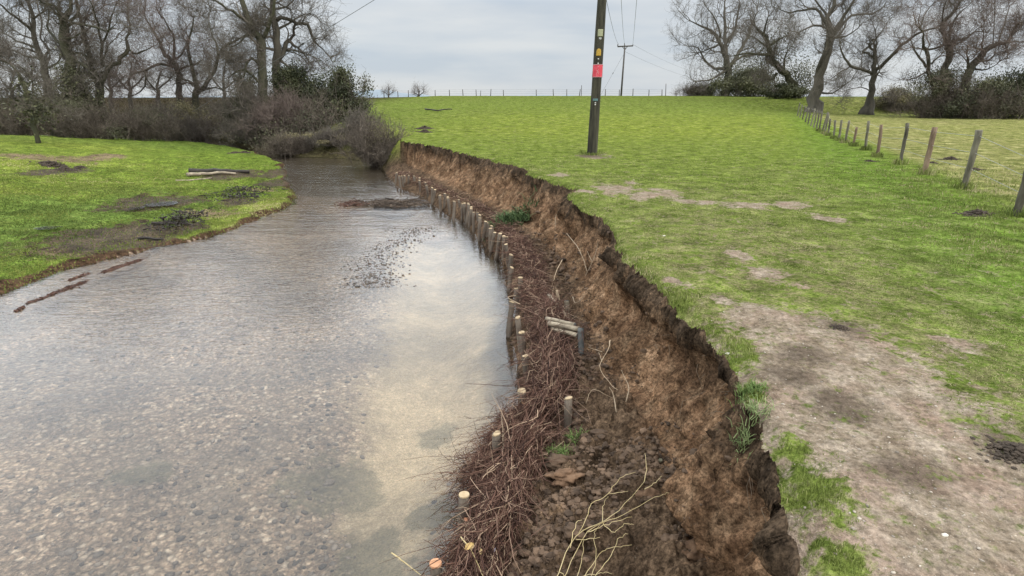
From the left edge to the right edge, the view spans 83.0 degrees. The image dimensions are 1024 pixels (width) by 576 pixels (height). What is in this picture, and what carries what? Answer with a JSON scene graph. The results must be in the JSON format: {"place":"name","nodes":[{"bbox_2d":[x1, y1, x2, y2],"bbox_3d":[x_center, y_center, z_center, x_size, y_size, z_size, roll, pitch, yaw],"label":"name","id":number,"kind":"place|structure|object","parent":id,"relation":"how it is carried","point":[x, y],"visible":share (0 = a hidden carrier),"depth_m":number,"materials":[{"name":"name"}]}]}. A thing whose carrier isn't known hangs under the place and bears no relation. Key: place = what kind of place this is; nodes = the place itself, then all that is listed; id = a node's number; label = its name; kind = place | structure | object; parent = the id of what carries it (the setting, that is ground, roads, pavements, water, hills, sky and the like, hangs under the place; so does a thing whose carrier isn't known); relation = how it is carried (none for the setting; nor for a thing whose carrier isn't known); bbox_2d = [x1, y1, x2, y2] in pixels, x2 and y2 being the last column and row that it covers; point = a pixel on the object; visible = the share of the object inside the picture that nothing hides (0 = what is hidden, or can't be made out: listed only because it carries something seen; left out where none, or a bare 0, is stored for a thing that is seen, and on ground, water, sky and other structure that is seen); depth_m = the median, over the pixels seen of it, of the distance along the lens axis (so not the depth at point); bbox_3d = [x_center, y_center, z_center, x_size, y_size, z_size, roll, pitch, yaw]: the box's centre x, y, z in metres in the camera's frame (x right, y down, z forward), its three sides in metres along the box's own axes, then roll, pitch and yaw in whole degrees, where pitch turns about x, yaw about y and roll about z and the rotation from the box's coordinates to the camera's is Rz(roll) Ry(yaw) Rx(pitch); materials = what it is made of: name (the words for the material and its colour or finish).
{"place":"outdoors","nodes":[
{"label":"outdoors","id":0,"kind":"place"},
{"bbox_2d":[0,134,297,295],"bbox_3d":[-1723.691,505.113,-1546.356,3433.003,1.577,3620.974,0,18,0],"label":"meadow","id":1,"kind":"structure","parent":0,"point":[100,150],"depth_m":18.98,"materials":[{"name":"plant"}]},
{"bbox_2d":[0,93,55,135],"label":"bare shrub","id":2,"kind":"object","parent":1,"relation":"on","point":[16,126],"visible":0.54,"depth_m":42.80,"materials":[{"name":"brown plant"}]},
{"bbox_2d":[0,17,88,142],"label":"hawthorn tree","id":3,"kind":"object","parent":1,"relation":"on","point":[7,53],"visible":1,"depth_m":32.10,"materials":[{"name":"brown plant"}]},
{"bbox_2d":[28,160,70,167],"bbox_3d":[-19.012,-5.093,23.805,1.440,0.319,1.057,-10,20,-28],"label":"molehill","id":4,"kind":"object","parent":1,"relation":"on","point":[55,164],"visible":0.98,"depth_m":23.69,"materials":[{"name":"soil"}]},
{"bbox_2d":[0,0,113,136],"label":"oak tree","id":5,"kind":"object","parent":1,"relation":"on","point":[35,40],"visible":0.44,"depth_m":45.73,"materials":[{"name":"brown plant"}]},
{"bbox_2d":[50,166,84,171],"bbox_3d":[-17.820,-4.741,22.998,1.350,0.222,0.851,0,18,0],"label":"molehill","id":6,"kind":"object","parent":1,"relation":"on","point":[64,168],"visible":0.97,"depth_m":22.87,"materials":[{"name":"soil"}]},
{"bbox_2d":[19,90,133,138],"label":"bare shrub","id":7,"kind":"object","parent":1,"relation":"on","point":[79,129],"visible":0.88,"depth_m":41.80,"materials":[{"name":"brown plant"}]},
{"bbox_2d":[3,0,179,137],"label":"oak tree","id":8,"kind":"object","parent":1,"relation":"on","point":[75,78],"visible":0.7,"depth_m":43.04,"materials":[{"name":"brown plant"}]},
{"bbox_2d":[43,0,191,138],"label":"oak tree","id":9,"kind":"object","parent":1,"relation":"on","point":[126,52],"visible":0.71,"depth_m":45.22,"materials":[{"name":"brown plant"}]},
{"bbox_2d":[94,95,187,140],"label":"bare shrub","id":10,"kind":"object","parent":1,"relation":"on","point":[140,130],"visible":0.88,"depth_m":44.85,"materials":[{"name":"brown plant"}]},
{"bbox_2d":[131,206,214,237],"bbox_3d":[-8.842,-1.860,15.459,1.407,0.485,3.376,0,18,0],"label":"drift heap","id":11,"kind":"object","parent":1,"relation":"on","point":[179,218],"visible":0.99,"depth_m":15.29,"materials":[{"name":"brown wood"}]},
{"bbox_2d":[186,171,235,176],"bbox_3d":[-12.855,-4.907,24.737,1.909,0.214,0.655,-9,20,-27],"label":"fallen log","id":12,"kind":"object","parent":1,"relation":"on","point":[206,173],"visible":1,"depth_m":24.80,"materials":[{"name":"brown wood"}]},
{"bbox_2d":[188,168,249,172],"bbox_3d":[-12.937,-5.135,25.429,2.652,0.271,0.668,1,18,3],"label":"fallen log","id":13,"kind":"object","parent":1,"relation":"on","point":[214,170],"visible":0.72,"depth_m":25.43,"materials":[{"name":"brown wood"}]},
{"bbox_2d":[199,185,291,203],"bbox_3d":[-9.556,-3.417,20.448,2.526,0.400,4.218,5,19,16],"label":"drift heap","id":14,"kind":"object","parent":1,"relation":"on","point":[245,194],"visible":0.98,"depth_m":20.27,"materials":[{"name":"brown wood"}]},
{"bbox_2d":[6,134,486,322],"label":"water","id":15,"kind":"structure","parent":0,"point":[330,166],"depth_m":21.48,"materials":[{"name":"liquid"}]},
{"bbox_2d":[47,280,88,296],"bbox_3d":[-8.158,-0.002,10.653,0.321,0.086,1.100,0,18,0],"label":"drift raft","id":16,"kind":"object","parent":15,"relation":"on","point":[64,289],"visible":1,"depth_m":10.61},
{"bbox_2d":[98,258,145,273],"bbox_3d":[-8.144,-0.479,12.117,0.285,0.081,1.252,5,19,16],"label":"drift raft","id":17,"kind":"object","parent":15,"relation":"on","point":[116,267],"visible":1,"depth_m":12.04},
{"bbox_2d":[334,198,374,207],"bbox_3d":[-5.167,-2.798,19.089,1.412,0.243,1.295,0,18,0],"label":"drift heap","id":18,"kind":"object","parent":15,"relation":"on","point":[346,204],"visible":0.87,"depth_m":19.00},
{"bbox_2d":[338,195,434,207],"bbox_3d":[-4.090,-2.843,19.186,3.317,0.315,1.724,0,18,0],"label":"drift heap","id":19,"kind":"object","parent":15,"relation":"on","point":[393,202],"visible":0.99,"depth_m":19.01,"materials":[{"name":"wood"}]},
{"bbox_2d":[0,134,513,575],"bbox_3d":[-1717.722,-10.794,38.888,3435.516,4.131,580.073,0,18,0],"label":"river bed","id":20,"kind":"object","parent":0,"point":[439,331],"visible":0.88,"depth_m":7.47,"materials":[{"name":"liquid"}]},
{"bbox_2d":[0,231,508,575],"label":"bed stones","id":21,"kind":"object","parent":20,"relation":"on","point":[228,548],"visible":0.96,"depth_m":5.84,"materials":[{"name":"stone"}]},
{"bbox_2d":[328,227,437,288],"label":"gravel","id":22,"kind":"structure","parent":20,"relation":"on","point":[363,285],"depth_m":12.19,"materials":[{"name":"gravel"}]},
{"bbox_2d":[373,205,427,210],"bbox_3d":[-3.781,-2.797,20.206,2.304,0.424,0.690,8,20,23],"label":"fallen log","id":23,"kind":"object","parent":20,"relation":"on","point":[389,208],"visible":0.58,"depth_m":20.32,"materials":[{"name":"brown wood"}]},
{"bbox_2d":[2,117,799,575],"bbox_3d":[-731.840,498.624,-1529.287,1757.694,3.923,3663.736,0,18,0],"label":"eroded bank","id":24,"kind":"structure","parent":0,"point":[726,531],"depth_m":4.97,"materials":[{"name":"soil"}]},
{"bbox_2d":[0,57,39,114],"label":"scrub tree","id":25,"kind":"object","parent":24,"relation":"on","point":[3,73],"visible":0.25,"depth_m":60.29,"materials":[{"name":"brown plant"}]},
{"bbox_2d":[93,0,231,115],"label":"oak tree","id":26,"kind":"object","parent":24,"relation":"on","point":[174,57],"visible":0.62,"depth_m":52.85,"materials":[{"name":"brown plant"}]},
{"bbox_2d":[141,93,222,141],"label":"bare shrub","id":27,"kind":"object","parent":24,"relation":"on","point":[189,125],"visible":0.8,"depth_m":47.90,"materials":[{"name":"brown plant"}]},
{"bbox_2d":[23,78,366,148],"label":"undergrowth","id":28,"kind":"object","parent":24,"relation":"on","point":[314,119],"visible":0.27,"depth_m":40.01,"materials":[{"name":"brown plant"}]},
{"bbox_2d":[185,109,224,141],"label":"bare shrub","id":29,"kind":"object","parent":24,"relation":"on","point":[207,128],"visible":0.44,"depth_m":50.62,"materials":[{"name":"brown plant"}]},
{"bbox_2d":[136,0,283,121],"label":"oak tree","id":30,"kind":"object","parent":24,"relation":"on","point":[200,90],"visible":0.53,"depth_m":52.11,"materials":[{"name":"brown plant"}]},
{"bbox_2d":[210,119,246,144],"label":"bare shrub","id":31,"kind":"object","parent":24,"relation":"on","point":[227,134],"visible":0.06,"depth_m":44.62,"materials":[{"name":"brown plant"}]},
{"bbox_2d":[204,69,256,123],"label":"evergreen bush","id":32,"kind":"object","parent":24,"relation":"on","point":[239,104],"visible":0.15,"depth_m":45.15,"materials":[{"name":"green plant"}]},
{"bbox_2d":[172,0,290,135],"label":"oak tree","id":33,"kind":"object","parent":24,"relation":"on","point":[260,46],"visible":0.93,"depth_m":40.68,"materials":[{"name":"brown plant"}]},
{"bbox_2d":[209,100,267,146],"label":"bare shrub","id":34,"kind":"object","parent":24,"relation":"on","point":[241,131],"visible":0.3,"depth_m":41.65,"materials":[{"name":"plant"}]},
{"bbox_2d":[229,79,322,140],"bbox_3d":[-16.270,-12.423,40.463,6.574,4.308,5.384,0,18,0],"label":"bare shrub","id":35,"kind":"object","parent":24,"relation":"on","point":[269,112],"visible":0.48,"depth_m":39.82,"materials":[{"name":"plant"}]},
{"bbox_2d":[249,126,315,155],"bbox_3d":[-13.984,-9.157,36.593,4.864,2.216,3.661,0,18,0],"label":"bare shrub","id":36,"kind":"object","parent":24,"relation":"on","point":[288,144],"visible":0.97,"depth_m":36.02,"materials":[{"name":"brown plant"}]},
{"bbox_2d":[298,122,350,147],"bbox_3d":[-11.333,-9.466,36.367,4.069,1.860,4.038,-8,19,-22],"label":"bare shrub","id":37,"kind":"object","parent":24,"relation":"on","point":[323,137],"visible":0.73,"depth_m":35.52,"materials":[{"name":"brown plant"}]},
{"bbox_2d":[333,103,386,138],"bbox_3d":[-9.504,-10.107,35.344,3.721,2.801,3.845,0,18,0],"label":"bare shrub","id":38,"kind":"object","parent":24,"relation":"on","point":[352,116],"visible":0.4,"depth_m":35.17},
{"bbox_2d":[328,105,423,168],"bbox_3d":[-6.944,-7.690,30.099,5.701,3.544,5.103,0,18,0],"label":"bare shrub","id":39,"kind":"object","parent":24,"relation":"on","point":[374,150],"visible":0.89,"depth_m":29.61,"materials":[{"name":"brown plant"}]},
{"bbox_2d":[393,169,473,209],"bbox_3d":[-2.772,-3.640,20.946,2.010,0.880,10.234,-8,20,-24],"label":"brushwood bundle","id":40,"kind":"object","parent":24,"relation":"on","point":[407,173],"visible":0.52,"depth_m":20.83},
{"bbox_2d":[429,558,441,575],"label":"stake","id":41,"kind":"object","parent":24,"relation":"on","point":[437,571],"visible":0.83,"depth_m":3.81,"materials":[{"name":"beige wood"}]},
{"bbox_2d":[457,491,468,536],"bbox_3d":[-0.387,2.085,4.488,0.090,1.163,0.085,5,18,7],"label":"stake","id":42,"kind":"object","parent":24,"relation":"on","point":[463,497],"visible":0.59,"depth_m":4.31,"materials":[{"name":"grey wood"}]},
{"bbox_2d":[399,385,550,504],"bbox_3d":[-0.159,1.522,5.234,1.697,0.663,1.335,-14,23,-37],"label":"brushwood bundle","id":43,"kind":"object","parent":24,"relation":"on","point":[466,467],"visible":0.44,"depth_m":5.11,"materials":[{"name":"wood"}]},
{"bbox_2d":[382,391,586,575],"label":"brushwood bundle","id":44,"kind":"object","parent":24,"relation":"on","point":[499,501],"visible":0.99,"depth_m":4.30,"materials":[{"name":"wood"}]},
{"bbox_2d":[452,198,533,270],"bbox_3d":[-0.365,-1.554,14.461,1.575,0.954,6.711,-4,19,-13],"label":"brushwood bundle","id":45,"kind":"object","parent":24,"relation":"on","point":[507,230],"visible":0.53,"depth_m":13.64,"materials":[{"name":"wood"}]},
{"bbox_2d":[492,430,500,458],"bbox_3d":[-0.153,1.804,5.332,0.081,1.169,0.090,-11,27,-26],"label":"stake","id":46,"kind":"object","parent":24,"relation":"on","point":[496,435],"visible":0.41,"depth_m":5.11,"materials":[{"name":"grey wood"}]},
{"bbox_2d":[494,233,501,262],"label":"stake","id":47,"kind":"object","parent":24,"relation":"on","point":[496,257],"visible":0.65,"depth_m":12.63,"materials":[{"name":"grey wood"}]},
{"bbox_2d":[506,266,513,297],"bbox_3d":[-0.073,0.166,10.527,0.081,1.169,0.090,-2,22,-26],"label":"stake","id":48,"kind":"object","parent":24,"relation":"on","point":[509,281],"visible":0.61,"depth_m":10.40,"materials":[{"name":"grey wood"}]},
{"bbox_2d":[506,301,514,338],"bbox_3d":[-0.057,0.758,8.515,0.100,1.169,0.112,-2,14,-34],"label":"stake","id":49,"kind":"object","parent":24,"relation":"on","point":[509,321],"visible":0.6,"depth_m":8.42,"materials":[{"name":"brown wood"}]},
{"bbox_2d":[484,181,544,240],"bbox_3d":[0.129,-1.885,13.857,1.781,1.523,1.390,0,18,0],"label":"leafy plant","id":50,"kind":"object","parent":24,"relation":"on","point":[519,216],"visible":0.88,"depth_m":13.89,"materials":[{"name":"plant"}]},
{"bbox_2d":[515,316,521,352],"bbox_3d":[0.130,0.939,7.904,0.090,1.169,0.082,3,18,26],"label":"stake","id":51,"kind":"object","parent":24,"relation":"on","point":[518,325],"visible":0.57,"depth_m":7.76,"materials":[{"name":"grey wood"}]},
{"bbox_2d":[518,331,526,358],"bbox_3d":[0.185,1.093,7.558,0.090,1.163,0.085,-2,22,13],"label":"stake","id":52,"kind":"object","parent":24,"relation":"on","point":[522,344],"visible":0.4,"depth_m":7.37,"materials":[{"name":"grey wood"}]},
{"bbox_2d":[522,354,529,384],"bbox_3d":[0.213,1.336,6.901,0.082,1.163,0.083,3,19,30],"label":"stake","id":53,"kind":"object","parent":24,"relation":"on","point":[525,368],"visible":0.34,"depth_m":6.75,"materials":[{"name":"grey wood"}]},
{"bbox_2d":[456,287,606,456],"bbox_3d":[0.519,0.801,6.918,1.741,1.209,4.172,2,18,7],"label":"brushwood bundle","id":54,"kind":"object","parent":24,"relation":"on","point":[557,356],"visible":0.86,"depth_m":6.27,"materials":[{"name":"wood"}]},
{"bbox_2d":[550,327,577,336],"bbox_3d":[0.646,0.541,7.108,0.402,0.080,0.063,15,23,39],"label":"log","id":55,"kind":"object","parent":54,"relation":"on","point":[566,332],"visible":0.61,"depth_m":7.06,"materials":[{"name":"grey wood"}]},
{"bbox_2d":[547,321,580,331],"bbox_3d":[0.635,0.470,7.114,0.460,0.097,0.070,14,22,36],"label":"log","id":56,"kind":"object","parent":55,"relation":"on","point":[564,326],"visible":0.79,"depth_m":7.08,"materials":[{"name":"wood"}]},
{"bbox_2d":[545,316,575,325],"bbox_3d":[0.601,0.418,7.195,0.474,0.092,0.056,17,25,42],"label":"log","id":57,"kind":"object","parent":56,"relation":"on","point":[558,321],"visible":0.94,"depth_m":7.18,"materials":[{"name":"wood"}]},
{"bbox_2d":[489,230,580,332],"bbox_3d":[0.383,-0.248,10.252,1.570,0.816,5.170,-2,18,-6],"label":"brushwood bundle","id":58,"kind":"object","parent":24,"relation":"on","point":[533,273],"visible":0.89,"depth_m":9.78,"materials":[{"name":"wood"}]},
{"bbox_2d":[542,452,571,471],"bbox_3d":[0.396,1.502,4.976,0.277,0.160,0.205,0,18,0],"label":"soil block","id":59,"kind":"object","parent":24,"relation":"on","point":[552,466],"depth_m":4.91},
{"bbox_2d":[542,440,575,454],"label":"grass tuft","id":60,"kind":"object","parent":24,"relation":"on","point":[560,451],"visible":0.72,"depth_m":5.07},
{"bbox_2d":[544,468,584,487],"bbox_3d":[0.435,1.535,4.730,0.272,0.134,0.293,14,23,36],"label":"soil block","id":61,"kind":"object","parent":24,"relation":"on","point":[565,477],"depth_m":4.66,"materials":[{"name":"soil"}]},
{"bbox_2d":[563,396,571,430],"bbox_3d":[0.532,1.573,5.603,0.081,1.169,0.090,0,18,0],"label":"stake","id":62,"kind":"object","parent":24,"relation":"on","point":[568,413],"visible":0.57,"depth_m":5.45,"materials":[{"name":"grey wood"}]},
{"bbox_2d":[562,522,586,540],"bbox_3d":[0.436,1.698,4.014,0.170,0.112,0.153,0,18,0],"label":"soil block","id":63,"kind":"object","parent":24,"relation":"on","point":[568,529],"depth_m":3.98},
{"bbox_2d":[564,425,588,442],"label":"grass tuft","id":64,"kind":"object","parent":24,"relation":"on","point":[574,436],"visible":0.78,"depth_m":5.24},
{"bbox_2d":[578,328,583,355],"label":"stake","id":65,"kind":"object","parent":24,"relation":"on","point":[580,342],"visible":0.71,"depth_m":6.79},
{"bbox_2d":[442,192,750,575],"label":"soil clods","id":66,"kind":"object","parent":24,"relation":"on","point":[541,550],"visible":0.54,"depth_m":4.55,"materials":[{"name":"soil"}]},
{"bbox_2d":[429,153,765,553],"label":"rootlets","id":67,"kind":"object","parent":24,"relation":"hanging from","point":[725,394],"visible":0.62,"depth_m":4.18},
{"bbox_2d":[590,429,607,436],"bbox_3d":[0.810,1.341,5.311,0.192,0.090,0.137,0,18,0],"label":"soil block","id":68,"kind":"object","parent":24,"relation":"on","point":[596,432],"depth_m":5.29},
{"bbox_2d":[557,455,666,575],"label":"dead stem","id":69,"kind":"object","parent":24,"relation":"on","point":[599,527],"visible":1,"depth_m":3.88,"materials":[{"name":"plant"}]},
{"bbox_2d":[635,487,659,497],"bbox_3d":[1.035,1.587,4.396,0.203,0.181,0.158,0,18,0],"label":"soil block","id":70,"kind":"object","parent":24,"relation":"on","point":[651,492],"depth_m":4.36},
{"bbox_2d":[681,538,704,561],"bbox_3d":[1.207,1.738,3.759,0.316,0.183,0.216,-11,21,-31],"label":"soil block","id":71,"kind":"object","parent":24,"relation":"on","point":[693,555],"depth_m":3.72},
{"bbox_2d":[724,376,770,410],"bbox_3d":[1.523,0.867,3.802,0.311,0.600,0.318,11,21,30],"label":"grass tuft","id":72,"kind":"object","parent":24,"relation":"on","point":[751,387],"visible":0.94,"depth_m":3.71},
{"bbox_2d":[726,391,782,461],"bbox_3d":[1.408,1.063,3.585,0.351,0.869,0.312,-11,21,-31],"label":"grass tuft","id":73,"kind":"object","parent":24,"relation":"on","point":[754,408],"visible":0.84,"depth_m":3.50,"materials":[{"name":"plant"}]},
{"bbox_2d":[4,90,876,97],"bbox_3d":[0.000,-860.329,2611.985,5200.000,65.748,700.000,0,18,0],"label":"hills","id":74,"kind":"structure","parent":0,"point":[379,94],"depth_m":2421.51,"materials":[{"name":"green plant"}]},
{"bbox_2d":[0,96,1023,575],"bbox_3d":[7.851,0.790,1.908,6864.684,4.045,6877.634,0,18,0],"label":"field","id":75,"kind":"structure","parent":0,"point":[806,368],"depth_m":6.04,"materials":[{"name":"plant"}]},
{"bbox_2d":[95,44,141,113],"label":"scrub tree","id":76,"kind":"object","parent":75,"relation":"on","point":[119,76],"visible":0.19,"depth_m":61.51,"materials":[{"name":"brown plant"}]},
{"bbox_2d":[108,46,163,109],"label":"scrub tree","id":77,"kind":"object","parent":75,"relation":"on","point":[147,74],"visible":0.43,"depth_m":61.85,"materials":[{"name":"brown plant"}]},
{"bbox_2d":[116,40,189,105],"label":"scrub tree","id":78,"kind":"object","parent":75,"relation":"on","point":[153,87],"visible":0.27,"depth_m":63.59,"materials":[{"name":"grey plant"}]},
{"bbox_2d":[184,40,244,103],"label":"scrub tree","id":79,"kind":"object","parent":75,"relation":"on","point":[222,77],"visible":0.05,"depth_m":59.91,"materials":[{"name":"brown plant"}]},
{"bbox_2d":[217,0,355,100],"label":"oak tree","id":80,"kind":"object","parent":75,"relation":"on","point":[284,49],"visible":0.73,"depth_m":43.58,"materials":[{"name":"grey plant"}]},
{"bbox_2d":[242,58,345,116],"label":"evergreen bush","id":81,"kind":"object","parent":75,"relation":"on","point":[290,75],"visible":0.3,"depth_m":42.87,"materials":[{"name":"green plant"}]},
{"bbox_2d":[298,52,377,121],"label":"evergreen bush","id":82,"kind":"object","parent":75,"relation":"on","point":[341,85],"visible":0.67,"depth_m":41.03,"materials":[{"name":"green plant"}]},
{"bbox_2d":[378,79,397,96],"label":"tree","id":83,"kind":"object","parent":75,"relation":"on","point":[388,89],"visible":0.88,"depth_m":160.68,"materials":[{"name":"grey plant"}]},
{"bbox_2d":[409,81,431,96],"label":"tree","id":84,"kind":"object","parent":75,"relation":"on","point":[417,88],"visible":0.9,"depth_m":160.46,"materials":[{"name":"grey plant"}]},
{"bbox_2d":[383,89,662,96],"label":"post fence","id":85,"kind":"object","parent":75,"relation":"on","point":[553,93],"visible":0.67,"depth_m":98.49,"materials":[{"name":"wood"}]},
{"bbox_2d":[587,0,606,154],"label":"utility pole","id":86,"kind":"object","parent":75,"relation":"on","point":[593,130],"visible":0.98,"depth_m":19.55,"materials":[{"name":"wood"}]},
{"bbox_2d":[163,0,373,129],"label":"stay wire","id":87,"kind":"object","parent":86,"relation":"attached to","point":[295,48],"visible":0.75,"depth_m":33.07,"materials":[{"name":"metal"}]},
{"bbox_2d":[617,43,632,95],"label":"utility pole","id":88,"kind":"object","parent":75,"relation":"on","point":[624,46],"visible":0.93,"depth_m":89.53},
{"bbox_2d":[666,76,718,95],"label":"thicket","id":89,"kind":"object","parent":75,"relation":"on","point":[687,90],"visible":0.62,"depth_m":88.32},
{"bbox_2d":[664,0,795,95],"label":"oak tree","id":90,"kind":"object","parent":75,"relation":"on","point":[726,67],"visible":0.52,"depth_m":85.66,"materials":[{"name":"brown plant"}]},
{"bbox_2d":[708,64,782,96],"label":"evergreen bush","id":91,"kind":"object","parent":75,"relation":"on","point":[741,84],"visible":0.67,"depth_m":80.52,"materials":[{"name":"green plant"}]},
{"bbox_2d":[704,0,828,97],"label":"oak tree","id":92,"kind":"object","parent":75,"relation":"on","point":[768,59],"visible":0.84,"depth_m":67.91,"materials":[{"name":"grey plant"}]},
{"bbox_2d":[755,82,811,98],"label":"evergreen bush","id":93,"kind":"object","parent":75,"relation":"on","point":[788,91],"visible":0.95,"depth_m":67.48,"materials":[{"name":"green plant"}]},
{"bbox_2d":[752,0,910,112],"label":"oak tree","id":94,"kind":"object","parent":75,"relation":"on","point":[816,102],"visible":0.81,"depth_m":58.54,"materials":[{"name":"grey plant"}]},
{"bbox_2d":[663,266,1015,575],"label":"pebbles","id":95,"kind":"object","parent":75,"relation":"on","point":[893,536],"visible":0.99,"depth_m":3.08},
{"bbox_2d":[800,0,975,114],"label":"oak tree","id":96,"kind":"object","parent":75,"relation":"on","point":[868,108],"visible":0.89,"depth_m":55.85,"materials":[{"name":"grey plant"}]},
{"bbox_2d":[863,81,918,111],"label":"thicket","id":97,"kind":"object","parent":75,"relation":"on","point":[879,101],"visible":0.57,"depth_m":62.13,"materials":[{"name":"brown plant"}]},
{"bbox_2d":[797,103,1023,215],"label":"post fence","id":98,"kind":"object","parent":75,"relation":"on","point":[1019,204],"visible":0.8,"depth_m":14.44,"materials":[{"name":"wood"}]},
{"bbox_2d":[883,57,1003,118],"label":"thicket","id":99,"kind":"object","parent":75,"relation":"on","point":[924,103],"visible":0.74,"depth_m":50.55,"materials":[{"name":"brown plant"}]},
{"bbox_2d":[873,0,1022,116],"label":"oak tree","id":100,"kind":"object","parent":75,"relation":"on","point":[950,30],"visible":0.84,"depth_m":50.53,"materials":[{"name":"grey plant"}]},
{"bbox_2d":[917,66,1023,119],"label":"thicket","id":101,"kind":"object","parent":75,"relation":"on","point":[992,86],"visible":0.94,"depth_m":48.69,"materials":[{"name":"brown plant"}]},
{"bbox_2d":[920,0,1023,116],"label":"oak tree","id":102,"kind":"object","parent":75,"relation":"on","point":[981,52],"visible":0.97,"depth_m":49.02,"materials":[{"name":"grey plant"}]},
{"bbox_2d":[953,209,998,216],"bbox_3d":[7.766,-1.276,9.705,0.789,0.132,0.572,-12,21,-32],"label":"molehill","id":103,"kind":"object","parent":75,"relation":"on","point":[975,212],"visible":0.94,"depth_m":9.62,"materials":[{"name":"soil"}]},
{"bbox_2d":[970,435,1023,469],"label":"molehill","id":104,"kind":"object","parent":75,"relation":"on","point":[1014,449],"visible":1,"depth_m":3.04,"materials":[{"name":"soil"}]},
{"bbox_2d":[972,61,1023,118],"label":"evergreen bush","id":105,"kind":"object","parent":75,"relation":"on","point":[1019,81],"visible":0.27,"depth_m":49.84,"materials":[{"name":"green plant"}]},
{"bbox_2d":[0,0,1023,97],"label":"sky","id":106,"kind":"structure","parent":0,"point":[475,46],"materials":[{"name":"grey"}]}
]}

